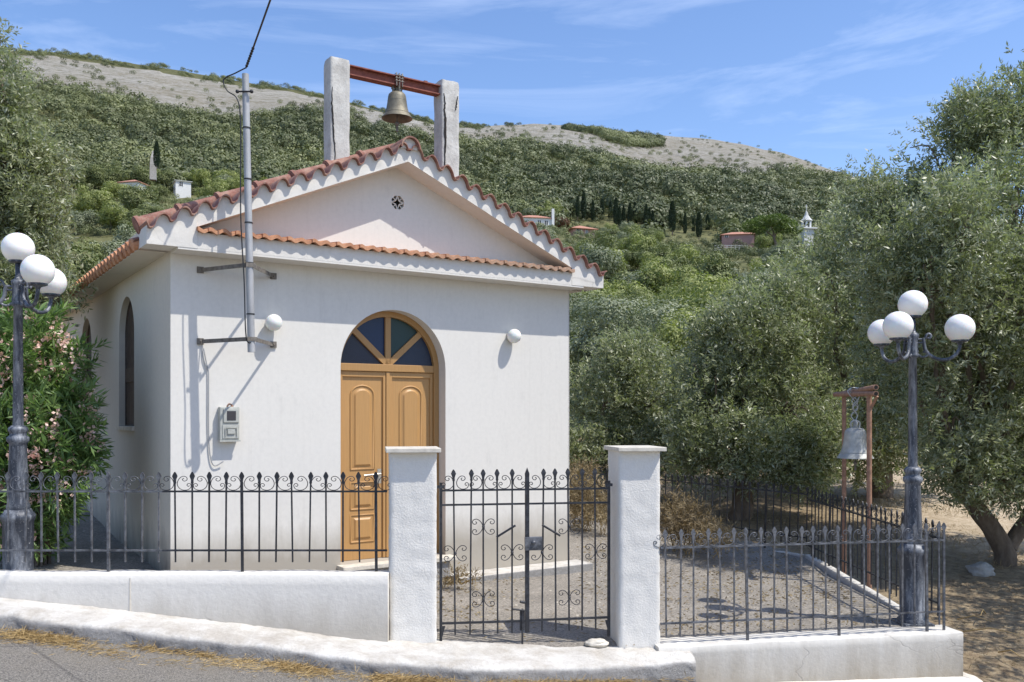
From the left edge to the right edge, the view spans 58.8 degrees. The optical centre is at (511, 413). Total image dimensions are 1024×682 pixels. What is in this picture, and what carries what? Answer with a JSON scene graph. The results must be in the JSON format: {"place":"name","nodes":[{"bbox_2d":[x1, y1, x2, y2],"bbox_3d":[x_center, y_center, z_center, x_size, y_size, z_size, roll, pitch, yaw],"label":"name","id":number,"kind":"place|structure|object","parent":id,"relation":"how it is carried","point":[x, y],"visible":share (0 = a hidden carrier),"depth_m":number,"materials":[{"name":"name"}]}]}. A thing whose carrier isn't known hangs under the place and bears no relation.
{"place":"outdoors","nodes":[
{"label":"outdoors","id":0,"kind":"place"},
{"bbox_2d":[0,630,414,681],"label":"road","id":1,"kind":"structure","parent":0,"point":[21,662],"depth_m":6.22,"materials":[{"name":"asphalt"}]},
{"bbox_2d":[0,624,693,681],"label":"straw","id":2,"kind":"object","parent":1,"relation":"on","point":[34,635],"visible":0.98,"depth_m":6.54,"materials":[{"name":"plant"}]},
{"bbox_2d":[0,51,1023,681],"bbox_3d":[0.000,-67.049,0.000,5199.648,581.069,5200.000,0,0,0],"label":"ground","id":3,"kind":"structure","parent":0,"point":[992,597],"depth_m":16.61,"materials":[{"name":"soil"}]},
{"bbox_2d":[0,16,98,528],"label":"olive tree","id":4,"kind":"object","parent":3,"relation":"on","point":[31,202],"visible":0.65,"depth_m":10.79,"materials":[{"name":"green plant"}]},
{"bbox_2d":[46,243,101,281],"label":"evergreen tree","id":5,"kind":"object","parent":3,"relation":"on","point":[88,262],"visible":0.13,"depth_m":89.49,"materials":[{"name":"green plant"}]},
{"bbox_2d":[65,171,86,193],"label":"tree","id":6,"kind":"object","parent":3,"relation":"on","point":[82,180],"visible":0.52,"depth_m":235.04,"materials":[{"name":"green plant"}]},
{"bbox_2d":[51,235,107,263],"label":"evergreen tree","id":7,"kind":"object","parent":3,"relation":"on","point":[96,249],"visible":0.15,"depth_m":119.65,"materials":[{"name":"green plant"}]},
{"bbox_2d":[64,209,99,234],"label":"distant olive","id":8,"kind":"object","parent":3,"relation":"on","point":[83,218],"visible":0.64,"depth_m":176.18,"materials":[{"name":"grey plant"}]},
{"bbox_2d":[63,183,113,212],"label":"leafy tree","id":9,"kind":"object","parent":3,"relation":"on","point":[92,201],"visible":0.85,"depth_m":192.82,"materials":[{"name":"green plant"}]},
{"bbox_2d":[76,163,107,189],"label":"tree","id":10,"kind":"object","parent":3,"relation":"on","point":[97,174],"visible":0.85,"depth_m":238.78,"materials":[{"name":"green plant"}]},
{"bbox_2d":[89,240,124,255],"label":"distant olive","id":11,"kind":"object","parent":3,"relation":"on","point":[111,248],"visible":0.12,"depth_m":129.86,"materials":[{"name":"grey plant"}]},
{"bbox_2d":[96,199,128,233],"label":"leafy tree","id":12,"kind":"object","parent":3,"relation":"on","point":[114,214],"visible":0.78,"depth_m":173.74,"materials":[{"name":"green plant"}]},
{"bbox_2d":[103,166,122,182],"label":"tree","id":13,"kind":"object","parent":3,"relation":"on","point":[115,175],"visible":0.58,"depth_m":246.00,"materials":[{"name":"green plant"}]},
{"bbox_2d":[100,181,129,204],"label":"leafy tree","id":14,"kind":"object","parent":3,"relation":"on","point":[112,187],"visible":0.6,"depth_m":221.50,"materials":[{"name":"green plant"}]},
{"bbox_2d":[107,223,136,245],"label":"distant olive","id":15,"kind":"object","parent":3,"relation":"on","point":[127,233],"visible":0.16,"depth_m":138.54,"materials":[{"name":"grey plant"}]},
{"bbox_2d":[117,180,149,204],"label":"house","id":16,"kind":"structure","parent":3,"relation":"on","point":[130,182],"depth_m":229.67,"materials":[{"name":"tile"}]},
{"bbox_2d":[116,183,158,209],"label":"evergreen tree","id":17,"kind":"object","parent":3,"relation":"on","point":[138,197],"visible":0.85,"depth_m":194.68,"materials":[{"name":"green plant"}]},
{"bbox_2d":[120,165,155,185],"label":"tree","id":18,"kind":"object","parent":3,"relation":"on","point":[143,175],"visible":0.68,"depth_m":245.12,"materials":[{"name":"green plant"}]},
{"bbox_2d":[137,204,164,213],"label":"evergreen tree","id":19,"kind":"object","parent":3,"relation":"on","point":[149,209],"visible":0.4,"depth_m":182.73,"materials":[{"name":"green plant"}]},
{"bbox_2d":[150,151,156,180],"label":"ruined tower","id":20,"kind":"structure","parent":3,"relation":"on","point":[153,175],"depth_m":237.31,"materials":[{"name":"stone"}]},
{"bbox_2d":[153,141,159,169],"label":"cypress tree","id":21,"kind":"object","parent":3,"relation":"on","point":[156,155],"visible":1,"depth_m":234.62,"materials":[{"name":"green plant"}]},
{"bbox_2d":[149,184,169,202],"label":"evergreen tree","id":22,"kind":"object","parent":3,"relation":"on","point":[163,191],"visible":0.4,"depth_m":229.94,"materials":[{"name":"green plant"}]},
{"bbox_2d":[152,168,176,188],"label":"tree","id":23,"kind":"object","parent":3,"relation":"on","point":[162,174],"visible":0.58,"depth_m":254.88,"materials":[{"name":"green plant"}]},
{"bbox_2d":[172,180,191,197],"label":"house","id":24,"kind":"structure","parent":3,"relation":"on","point":[182,188],"depth_m":248.25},
{"bbox_2d":[0,570,389,641],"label":"boundary wall","id":25,"kind":"structure","parent":3,"relation":"on","point":[352,604],"depth_m":7.13,"materials":[{"name":"stone"}]},
{"bbox_2d":[0,472,389,571],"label":"iron fence","id":26,"kind":"object","parent":25,"relation":"on","point":[174,477],"visible":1,"depth_m":7.25,"materials":[{"name":"metal"}]},
{"bbox_2d":[181,168,212,187],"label":"leafy tree","id":27,"kind":"object","parent":3,"relation":"on","point":[198,177],"visible":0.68,"depth_m":258.78,"materials":[{"name":"green plant"}]},
{"bbox_2d":[194,177,228,197],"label":"leafy tree","id":28,"kind":"object","parent":3,"relation":"on","point":[211,189],"visible":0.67,"depth_m":222.15,"materials":[{"name":"green plant"}]},
{"bbox_2d":[209,168,241,184],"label":"leafy tree","id":29,"kind":"object","parent":3,"relation":"on","point":[232,174],"visible":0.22,"depth_m":249.46,"materials":[{"name":"green plant"}]},
{"bbox_2d":[213,177,243,190],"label":"leafy tree","id":30,"kind":"object","parent":3,"relation":"on","point":[233,183],"visible":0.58,"depth_m":231.36,"materials":[{"name":"green plant"}]},
{"bbox_2d":[58,56,606,581],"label":"chapel","id":31,"kind":"structure","parent":3,"relation":"on","point":[406,290],"depth_m":9.68,"materials":[{"name":"paint"}]},
{"bbox_2d":[115,301,134,430],"bbox_3d":[-4.315,-0.572,10.258,0.140,1.524,0.920,0,0,-34],"label":"window","id":32,"kind":"structure","parent":31,"relation":"in","point":[129,327],"depth_m":10.45,"materials":[{"name":"black glass"}]},
{"bbox_2d":[202,345,223,465],"bbox_3d":[-2.861,-0.072,8.694,0.199,1.157,0.019,0,0,-28],"label":"wall wire","id":33,"kind":"object","parent":31,"relation":"attached to","point":[204,354],"depth_m":8.67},
{"bbox_2d":[218,403,240,441],"bbox_3d":[-2.724,0.086,8.751,0.198,0.370,0.099,0,0,-34],"label":"meter box","id":34,"kind":"object","parent":31,"relation":"attached to","point":[228,424],"visible":1,"depth_m":8.72,"materials":[{"name":"plastic"}]},
{"bbox_2d":[197,73,276,351],"bbox_3d":[-2.516,-1.843,8.607,0.770,2.556,0.568,0,0,-34],"label":"service mast","id":35,"kind":"object","parent":31,"relation":"attached to","point":[249,264],"visible":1,"depth_m":8.35,"materials":[{"name":"grey metal"}]},
{"bbox_2d":[223,0,270,343],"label":"power cable","id":36,"kind":"object","parent":35,"relation":"attached to","point":[250,55],"visible":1,"depth_m":8.31,"materials":[{"name":"black rubber"}]},
{"bbox_2d":[265,314,281,330],"bbox_3d":[-2.349,-0.895,8.953,0.166,0.166,0.178,0,0,-34],"label":"wall lamp","id":37,"kind":"object","parent":31,"relation":"attached to","point":[273,322],"visible":1,"depth_m":8.89,"materials":[{"name":"white"}]},
{"bbox_2d":[341,311,438,560],"bbox_3d":[-1.363,0.230,9.935,1.245,2.686,0.110,0,0,-34],"label":"door","id":38,"kind":"structure","parent":31,"relation":"in","point":[383,406],"depth_m":9.90,"materials":[{"name":"paint"}]},
{"bbox_2d":[382,72,412,131],"bbox_3d":[-1.250,-3.374,9.884,0.336,0.619,0.336,0,0,-34],"label":"church bell","id":39,"kind":"object","parent":31,"relation":"hanging from","point":[396,112],"visible":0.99,"depth_m":9.82,"materials":[{"name":"brown metal"}]},
{"bbox_2d":[506,329,520,342],"bbox_3d":[0.023,-0.895,10.524,0.166,0.166,0.178,0,0,-34],"label":"wall lamp","id":40,"kind":"object","parent":31,"relation":"attached to","point":[513,335],"visible":1,"depth_m":10.46,"materials":[{"name":"white"}]},
{"bbox_2d":[0,598,695,681],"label":"kerb","id":41,"kind":"structure","parent":3,"relation":"on","point":[459,660],"depth_m":6.83,"materials":[{"name":"concrete"}]},
{"bbox_2d":[385,446,440,642],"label":"gate pillar","id":42,"kind":"structure","parent":41,"relation":"on","point":[412,540],"depth_m":7.23,"materials":[{"name":"stone"}]},
{"bbox_2d":[437,469,524,643],"bbox_3d":[-0.240,1.202,7.401,0.737,1.495,0.054,0,0,-9],"label":"gate leaf","id":43,"kind":"object","parent":42,"relation":"attached to","point":[440,486],"visible":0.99,"depth_m":7.41,"materials":[{"name":"black metal"}]},
{"bbox_2d":[604,445,666,648],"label":"gate pillar","id":44,"kind":"structure","parent":41,"relation":"on","point":[634,474],"depth_m":7.52,"materials":[{"name":"stone"}]},
{"bbox_2d":[524,468,612,636],"bbox_3d":[0.472,1.153,7.517,0.741,1.415,0.054,0,0,-9],"label":"gate leaf","id":45,"kind":"object","parent":44,"relation":"attached to","point":[534,543],"visible":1,"depth_m":7.52,"materials":[{"name":"black metal"}]},
{"bbox_2d":[0,504,900,646],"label":"yard","id":46,"kind":"structure","parent":3,"relation":"on","point":[562,636],"depth_m":9.26,"materials":[{"name":"gravel"}]},
{"bbox_2d":[0,233,66,570],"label":"street lamp","id":47,"kind":"object","parent":46,"relation":"on","point":[43,275],"visible":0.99,"depth_m":7.54,"materials":[{"name":"metal"}]},
{"bbox_2d":[0,289,114,566],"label":"oleander bush","id":48,"kind":"object","parent":46,"relation":"on","point":[60,418],"visible":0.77,"depth_m":8.76,"materials":[{"name":"green plant"}]},
{"bbox_2d":[436,560,481,589],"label":"dry weeds","id":49,"kind":"object","parent":46,"relation":"on","point":[447,580],"visible":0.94,"depth_m":9.44,"materials":[{"name":"brown plant"}]},
{"bbox_2d":[584,638,608,647],"bbox_3d":[0.700,1.900,7.521,0.206,0.077,0.127,0,0,0],"label":"mortar lump","id":50,"kind":"object","parent":46,"relation":"on","point":[598,643],"visible":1,"depth_m":7.48,"materials":[{"name":"concrete"}]},
{"bbox_2d":[436,520,894,645],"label":"leaf litter","id":51,"kind":"object","parent":46,"relation":"on","point":[737,578],"visible":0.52,"depth_m":9.57,"materials":[{"name":"brown plant"}]},
{"bbox_2d":[660,480,747,558],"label":"dry weeds","id":52,"kind":"object","parent":46,"relation":"on","point":[689,523],"visible":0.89,"depth_m":11.48,"materials":[{"name":"brown plant"}]},
{"bbox_2d":[776,551,804,556],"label":"back kerb","id":53,"kind":"structure","parent":46,"relation":"on","point":[795,554],"depth_m":11.66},
{"bbox_2d":[569,465,814,547],"bbox_3d":[2.276,1.326,13.483,0.031,0.909,5.109,0,1,-37],"label":"iron fence","id":54,"kind":"object","parent":53,"relation":"on","point":[749,484],"visible":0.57,"depth_m":12.27,"materials":[{"name":"metal"}]},
{"bbox_2d":[0,47,1012,423],"bbox_3d":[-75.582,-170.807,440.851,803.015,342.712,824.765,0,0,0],"label":"woodland","id":55,"kind":"object","parent":3,"relation":"on","point":[206,139],"visible":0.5,"depth_m":377.47,"materials":[{"name":"green plant"}]},
{"bbox_2d":[523,209,553,229],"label":"house","id":56,"kind":"structure","parent":3,"relation":"on","point":[546,221],"depth_m":258.88,"materials":[{"name":"paint"}]},
{"bbox_2d":[566,226,597,237],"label":"house","id":57,"kind":"structure","parent":3,"relation":"on","point":[581,228],"depth_m":259.27,"materials":[{"name":"tile"}]},
{"bbox_2d":[581,190,586,220],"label":"cypress tree","id":58,"kind":"object","parent":3,"relation":"on","point":[583,205],"visible":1,"depth_m":295.61,"materials":[{"name":"green plant"}]},
{"bbox_2d":[569,451,606,535],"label":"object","id":59,"kind":"object","parent":3,"relation":"on","point":[587,494],"visible":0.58,"depth_m":13.21,"materials":[{"name":"brown plant"}]},
{"bbox_2d":[579,232,618,253],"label":"evergreen tree","id":60,"kind":"object","parent":3,"relation":"on","point":[608,238],"visible":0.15,"depth_m":144.72,"materials":[{"name":"green plant"}]},
{"bbox_2d":[577,242,622,284],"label":"distant olive","id":61,"kind":"object","parent":3,"relation":"on","point":[602,259],"visible":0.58,"depth_m":129.53,"materials":[{"name":"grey plant"}]},
{"bbox_2d":[582,287,626,297],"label":"leafy tree","id":62,"kind":"object","parent":3,"relation":"on","point":[609,292],"visible":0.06,"depth_m":79.31,"materials":[{"name":"green plant"}]},
{"bbox_2d":[569,287,656,308],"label":"evergreen tree","id":63,"kind":"object","parent":3,"relation":"on","point":[650,293],"visible":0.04,"depth_m":69.49,"materials":[{"name":"green plant"}]},
{"bbox_2d":[613,197,618,224],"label":"cypress tree","id":64,"kind":"object","parent":3,"relation":"on","point":[615,211],"visible":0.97,"depth_m":291.57,"materials":[{"name":"green plant"}]},
{"bbox_2d":[600,280,655,297],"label":"leafy tree","id":65,"kind":"object","parent":3,"relation":"on","point":[620,286],"visible":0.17,"depth_m":90.19,"materials":[{"name":"green plant"}]},
{"bbox_2d":[616,230,643,251],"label":"leafy tree","id":66,"kind":"object","parent":3,"relation":"on","point":[630,240],"visible":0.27,"depth_m":180.95,"materials":[{"name":"green plant"}]},
{"bbox_2d":[569,289,694,423],"bbox_3d":[3.735,-1.318,31.950,5.204,6.526,6.197,0,0,29],"label":"distant olive","id":67,"kind":"object","parent":3,"relation":"on","point":[613,307],"visible":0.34,"depth_m":30.59,"materials":[{"name":"green plant"}]},
{"bbox_2d":[609,269,654,283],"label":"evergreen tree","id":68,"kind":"object","parent":3,"relation":"on","point":[618,276],"visible":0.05,"depth_m":105.52,"materials":[{"name":"green plant"}]},
{"bbox_2d":[623,250,641,269],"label":"evergreen tree","id":69,"kind":"object","parent":3,"relation":"on","point":[628,256],"visible":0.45,"depth_m":165.39,"materials":[{"name":"green plant"}]},
{"bbox_2d":[612,267,654,292],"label":"distant olive","id":70,"kind":"object","parent":3,"relation":"on","point":[630,276],"visible":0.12,"depth_m":101.08,"materials":[{"name":"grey plant"}]},
{"bbox_2d":[569,315,712,490],"bbox_3d":[2.138,-0.099,17.302,3.477,3.625,2.629,0,0,0],"label":"olive tree","id":71,"kind":"object","parent":3,"relation":"on","point":[623,384],"visible":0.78,"depth_m":16.89,"materials":[{"name":"green plant"}]},
{"bbox_2d":[614,286,673,313],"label":"evergreen tree","id":72,"kind":"object","parent":3,"relation":"on","point":[651,298],"visible":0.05,"depth_m":63.42,"materials":[{"name":"green plant"}]},
{"bbox_2d":[629,234,659,264],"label":"leafy tree","id":73,"kind":"object","parent":3,"relation":"on","point":[648,241],"visible":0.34,"depth_m":171.55,"materials":[{"name":"green plant"}]},
{"bbox_2d":[633,243,671,266],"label":"evergreen tree","id":74,"kind":"object","parent":3,"relation":"on","point":[662,251],"visible":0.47,"depth_m":159.04,"materials":[{"name":"green plant"}]},
{"bbox_2d":[655,256,677,272],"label":"evergreen tree","id":75,"kind":"object","parent":3,"relation":"on","point":[669,264],"visible":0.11,"depth_m":128.11,"materials":[{"name":"green plant"}]},
{"bbox_2d":[635,259,700,296],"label":"leafy tree","id":76,"kind":"object","parent":3,"relation":"on","point":[663,275],"visible":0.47,"depth_m":99.55,"materials":[{"name":"green plant"}]},
{"bbox_2d":[668,201,675,234],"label":"cypress tree","id":77,"kind":"object","parent":3,"relation":"on","point":[672,218],"visible":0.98,"depth_m":284.37,"materials":[{"name":"green plant"}]},
{"bbox_2d":[646,284,719,333],"bbox_3d":[9.526,-2.515,44.457,6.814,7.505,5.520,0,0,-33],"label":"leafy tree","id":78,"kind":"object","parent":3,"relation":"on","point":[660,295],"depth_m":43.55,"materials":[{"name":"green plant"}]},
{"bbox_2d":[664,252,705,275],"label":"evergreen tree","id":79,"kind":"object","parent":3,"relation":"on","point":[682,262],"visible":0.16,"depth_m":138.62,"materials":[{"name":"green plant"}]},
{"bbox_2d":[664,244,713,266],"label":"leafy tree","id":80,"kind":"object","parent":3,"relation":"on","point":[688,254],"visible":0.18,"depth_m":151.21,"materials":[{"name":"green plant"}]},
{"bbox_2d":[648,283,737,304],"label":"leafy tree","id":81,"kind":"object","parent":3,"relation":"on","point":[682,295],"visible":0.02,"depth_m":70.78,"materials":[{"name":"green plant"}]},
{"bbox_2d":[695,211,701,239],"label":"cypress tree","id":82,"kind":"object","parent":3,"relation":"on","point":[698,225],"visible":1,"depth_m":271.56,"materials":[{"name":"green plant"}]},
{"bbox_2d":[648,302,767,416],"bbox_3d":[6.154,-0.677,27.418,4.700,5.604,4.644,0,0,31],"label":"leafy tree","id":83,"kind":"object","parent":3,"relation":"on","point":[673,336],"visible":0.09,"depth_m":27.68,"materials":[{"name":"green plant"}]},
{"bbox_2d":[694,250,733,285],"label":"evergreen tree","id":84,"kind":"object","parent":3,"relation":"on","point":[719,262],"visible":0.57,"depth_m":130.86,"materials":[{"name":"green plant"}]},
{"bbox_2d":[720,232,755,248],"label":"house","id":85,"kind":"structure","parent":3,"relation":"on","point":[731,237],"depth_m":259.12,"materials":[{"name":"paint"}]},
{"bbox_2d":[662,249,840,319],"bbox_3d":[8.483,-1.694,33.076,7.271,8.019,5.890,0,0,31],"label":"leafy tree","id":86,"kind":"object","parent":3,"relation":"on","point":[703,292],"visible":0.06,"depth_m":33.70,"materials":[{"name":"green plant"}]},
{"bbox_2d":[653,266,860,520],"bbox_3d":[4.084,-0.355,15.396,3.526,4.509,3.124,0,0,0],"label":"olive tree","id":87,"kind":"object","parent":3,"relation":"on","point":[749,340],"visible":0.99,"depth_m":14.92,"materials":[{"name":"green plant"}]},
{"bbox_2d":[748,254,776,270],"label":"leafy tree","id":88,"kind":"object","parent":3,"relation":"on","point":[755,265],"visible":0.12,"depth_m":154.40,"materials":[{"name":"green plant"}]},
{"bbox_2d":[753,233,781,249],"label":"leafy tree","id":89,"kind":"object","parent":3,"relation":"on","point":[760,240],"visible":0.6,"depth_m":229.57,"materials":[{"name":"green plant"}]},
{"bbox_2d":[740,213,803,245],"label":"umbrella pine","id":90,"kind":"object","parent":3,"relation":"on","point":[781,226],"visible":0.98,"depth_m":213.93,"materials":[{"name":"green plant"}]},
{"bbox_2d":[758,240,791,264],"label":"distant olive","id":91,"kind":"object","parent":3,"relation":"on","point":[763,258],"visible":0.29,"depth_m":179.06,"materials":[{"name":"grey plant"}]},
{"bbox_2d":[677,223,874,430],"bbox_3d":[6.667,-1.560,21.873,5.370,5.983,3.561,0,0,0],"label":"olive tree","id":92,"kind":"object","parent":3,"relation":"on","point":[761,271],"visible":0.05,"depth_m":21.67,"materials":[{"name":"green plant"}]},
{"bbox_2d":[588,471,1023,569],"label":"olive grove grass","id":93,"kind":"structure","parent":3,"relation":"on","point":[880,501],"depth_m":14.61,"materials":[{"name":"plant"}]},
{"bbox_2d":[797,204,816,246],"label":"bell tower","id":94,"kind":"structure","parent":3,"relation":"on","point":[808,227],"depth_m":248.73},
{"bbox_2d":[805,554,898,611],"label":"side kerb","id":95,"kind":"structure","parent":3,"relation":"on","point":[831,571],"depth_m":10.03,"materials":[{"name":"concrete"}]},
{"bbox_2d":[833,385,878,588],"bbox_3d":[3.993,0.918,10.538,0.106,2.464,1.323,0,0,1],"label":"bell stand","id":96,"kind":"object","parent":95,"relation":"on","point":[869,392],"visible":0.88,"depth_m":10.09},
{"bbox_2d":[837,387,873,469],"bbox_3d":[3.985,0.176,10.550,0.410,0.967,0.410,0,0,0],"label":"church bell","id":97,"kind":"object","parent":96,"relation":"hanging from","point":[854,446],"visible":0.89,"depth_m":10.45,"materials":[{"name":"grey metal"}]},
{"bbox_2d":[808,488,942,615],"bbox_3d":[3.789,1.436,9.767,0.036,0.970,3.458,0,1,-1],"label":"iron fence","id":98,"kind":"object","parent":95,"relation":"on","point":[861,514],"visible":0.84,"depth_m":9.83,"materials":[{"name":"metal"}]},
{"bbox_2d":[747,149,1011,498],"bbox_3d":[6.721,-1.593,17.032,5.412,6.825,3.926,0,0,0],"label":"olive tree","id":99,"kind":"object","parent":3,"relation":"on","point":[883,464],"visible":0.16,"depth_m":16.50,"materials":[{"name":"green plant"}]},
{"bbox_2d":[789,676,975,681],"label":"wall footing","id":100,"kind":"object","parent":3,"relation":"on","point":[943,679],"depth_m":7.79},
{"bbox_2d":[655,624,962,681],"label":"boundary wall","id":101,"kind":"structure","parent":100,"relation":"on","point":[881,653],"depth_m":7.74,"materials":[{"name":"paint"}]},
{"bbox_2d":[653,523,943,639],"bbox_3d":[2.491,1.450,7.785,2.688,0.970,0.035,0,0,-10],"label":"iron fence","id":102,"kind":"object","parent":101,"relation":"on","point":[836,542],"visible":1,"depth_m":7.79,"materials":[{"name":"metal"}]},
{"bbox_2d":[867,290,975,626],"bbox_3d":[3.725,0.445,8.338,0.911,3.140,0.936,0,0,0],"label":"street lamp","id":103,"kind":"object","parent":101,"relation":"on","point":[897,327],"visible":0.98,"depth_m":8.23,"materials":[{"name":"metal"}]},
{"bbox_2d":[941,523,946,629],"bbox_3d":[3.817,1.440,8.032,0.042,0.950,0.018,0,0,0],"label":"corner post","id":104,"kind":"object","parent":101,"relation":"on","point":[943,526],"visible":1,"depth_m":8.02,"materials":[{"name":"metal"}]},
{"bbox_2d":[764,506,1023,681],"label":"dry grass","id":105,"kind":"structure","parent":3,"relation":"on","point":[800,519],"depth_m":10.77,"materials":[{"name":"plant"}]},
{"bbox_2d":[827,41,1023,566],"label":"olive tree","id":106,"kind":"object","parent":3,"relation":"on","point":[943,252],"visible":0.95,"depth_m":11.04,"materials":[{"name":"green plant"}]},
{"bbox_2d":[965,561,994,576],"bbox_3d":[5.991,2.003,11.597,0.332,0.225,0.286,0,0,0],"label":"boulder","id":107,"kind":"object","parent":3,"relation":"on","point":[982,569],"visible":0.88,"depth_m":11.50,"materials":[{"name":"stone"}]},
{"bbox_2d":[0,0,1023,222],"label":"sky","id":108,"kind":"structure","parent":0,"point":[819,82],"materials":[{"name":"blue"}]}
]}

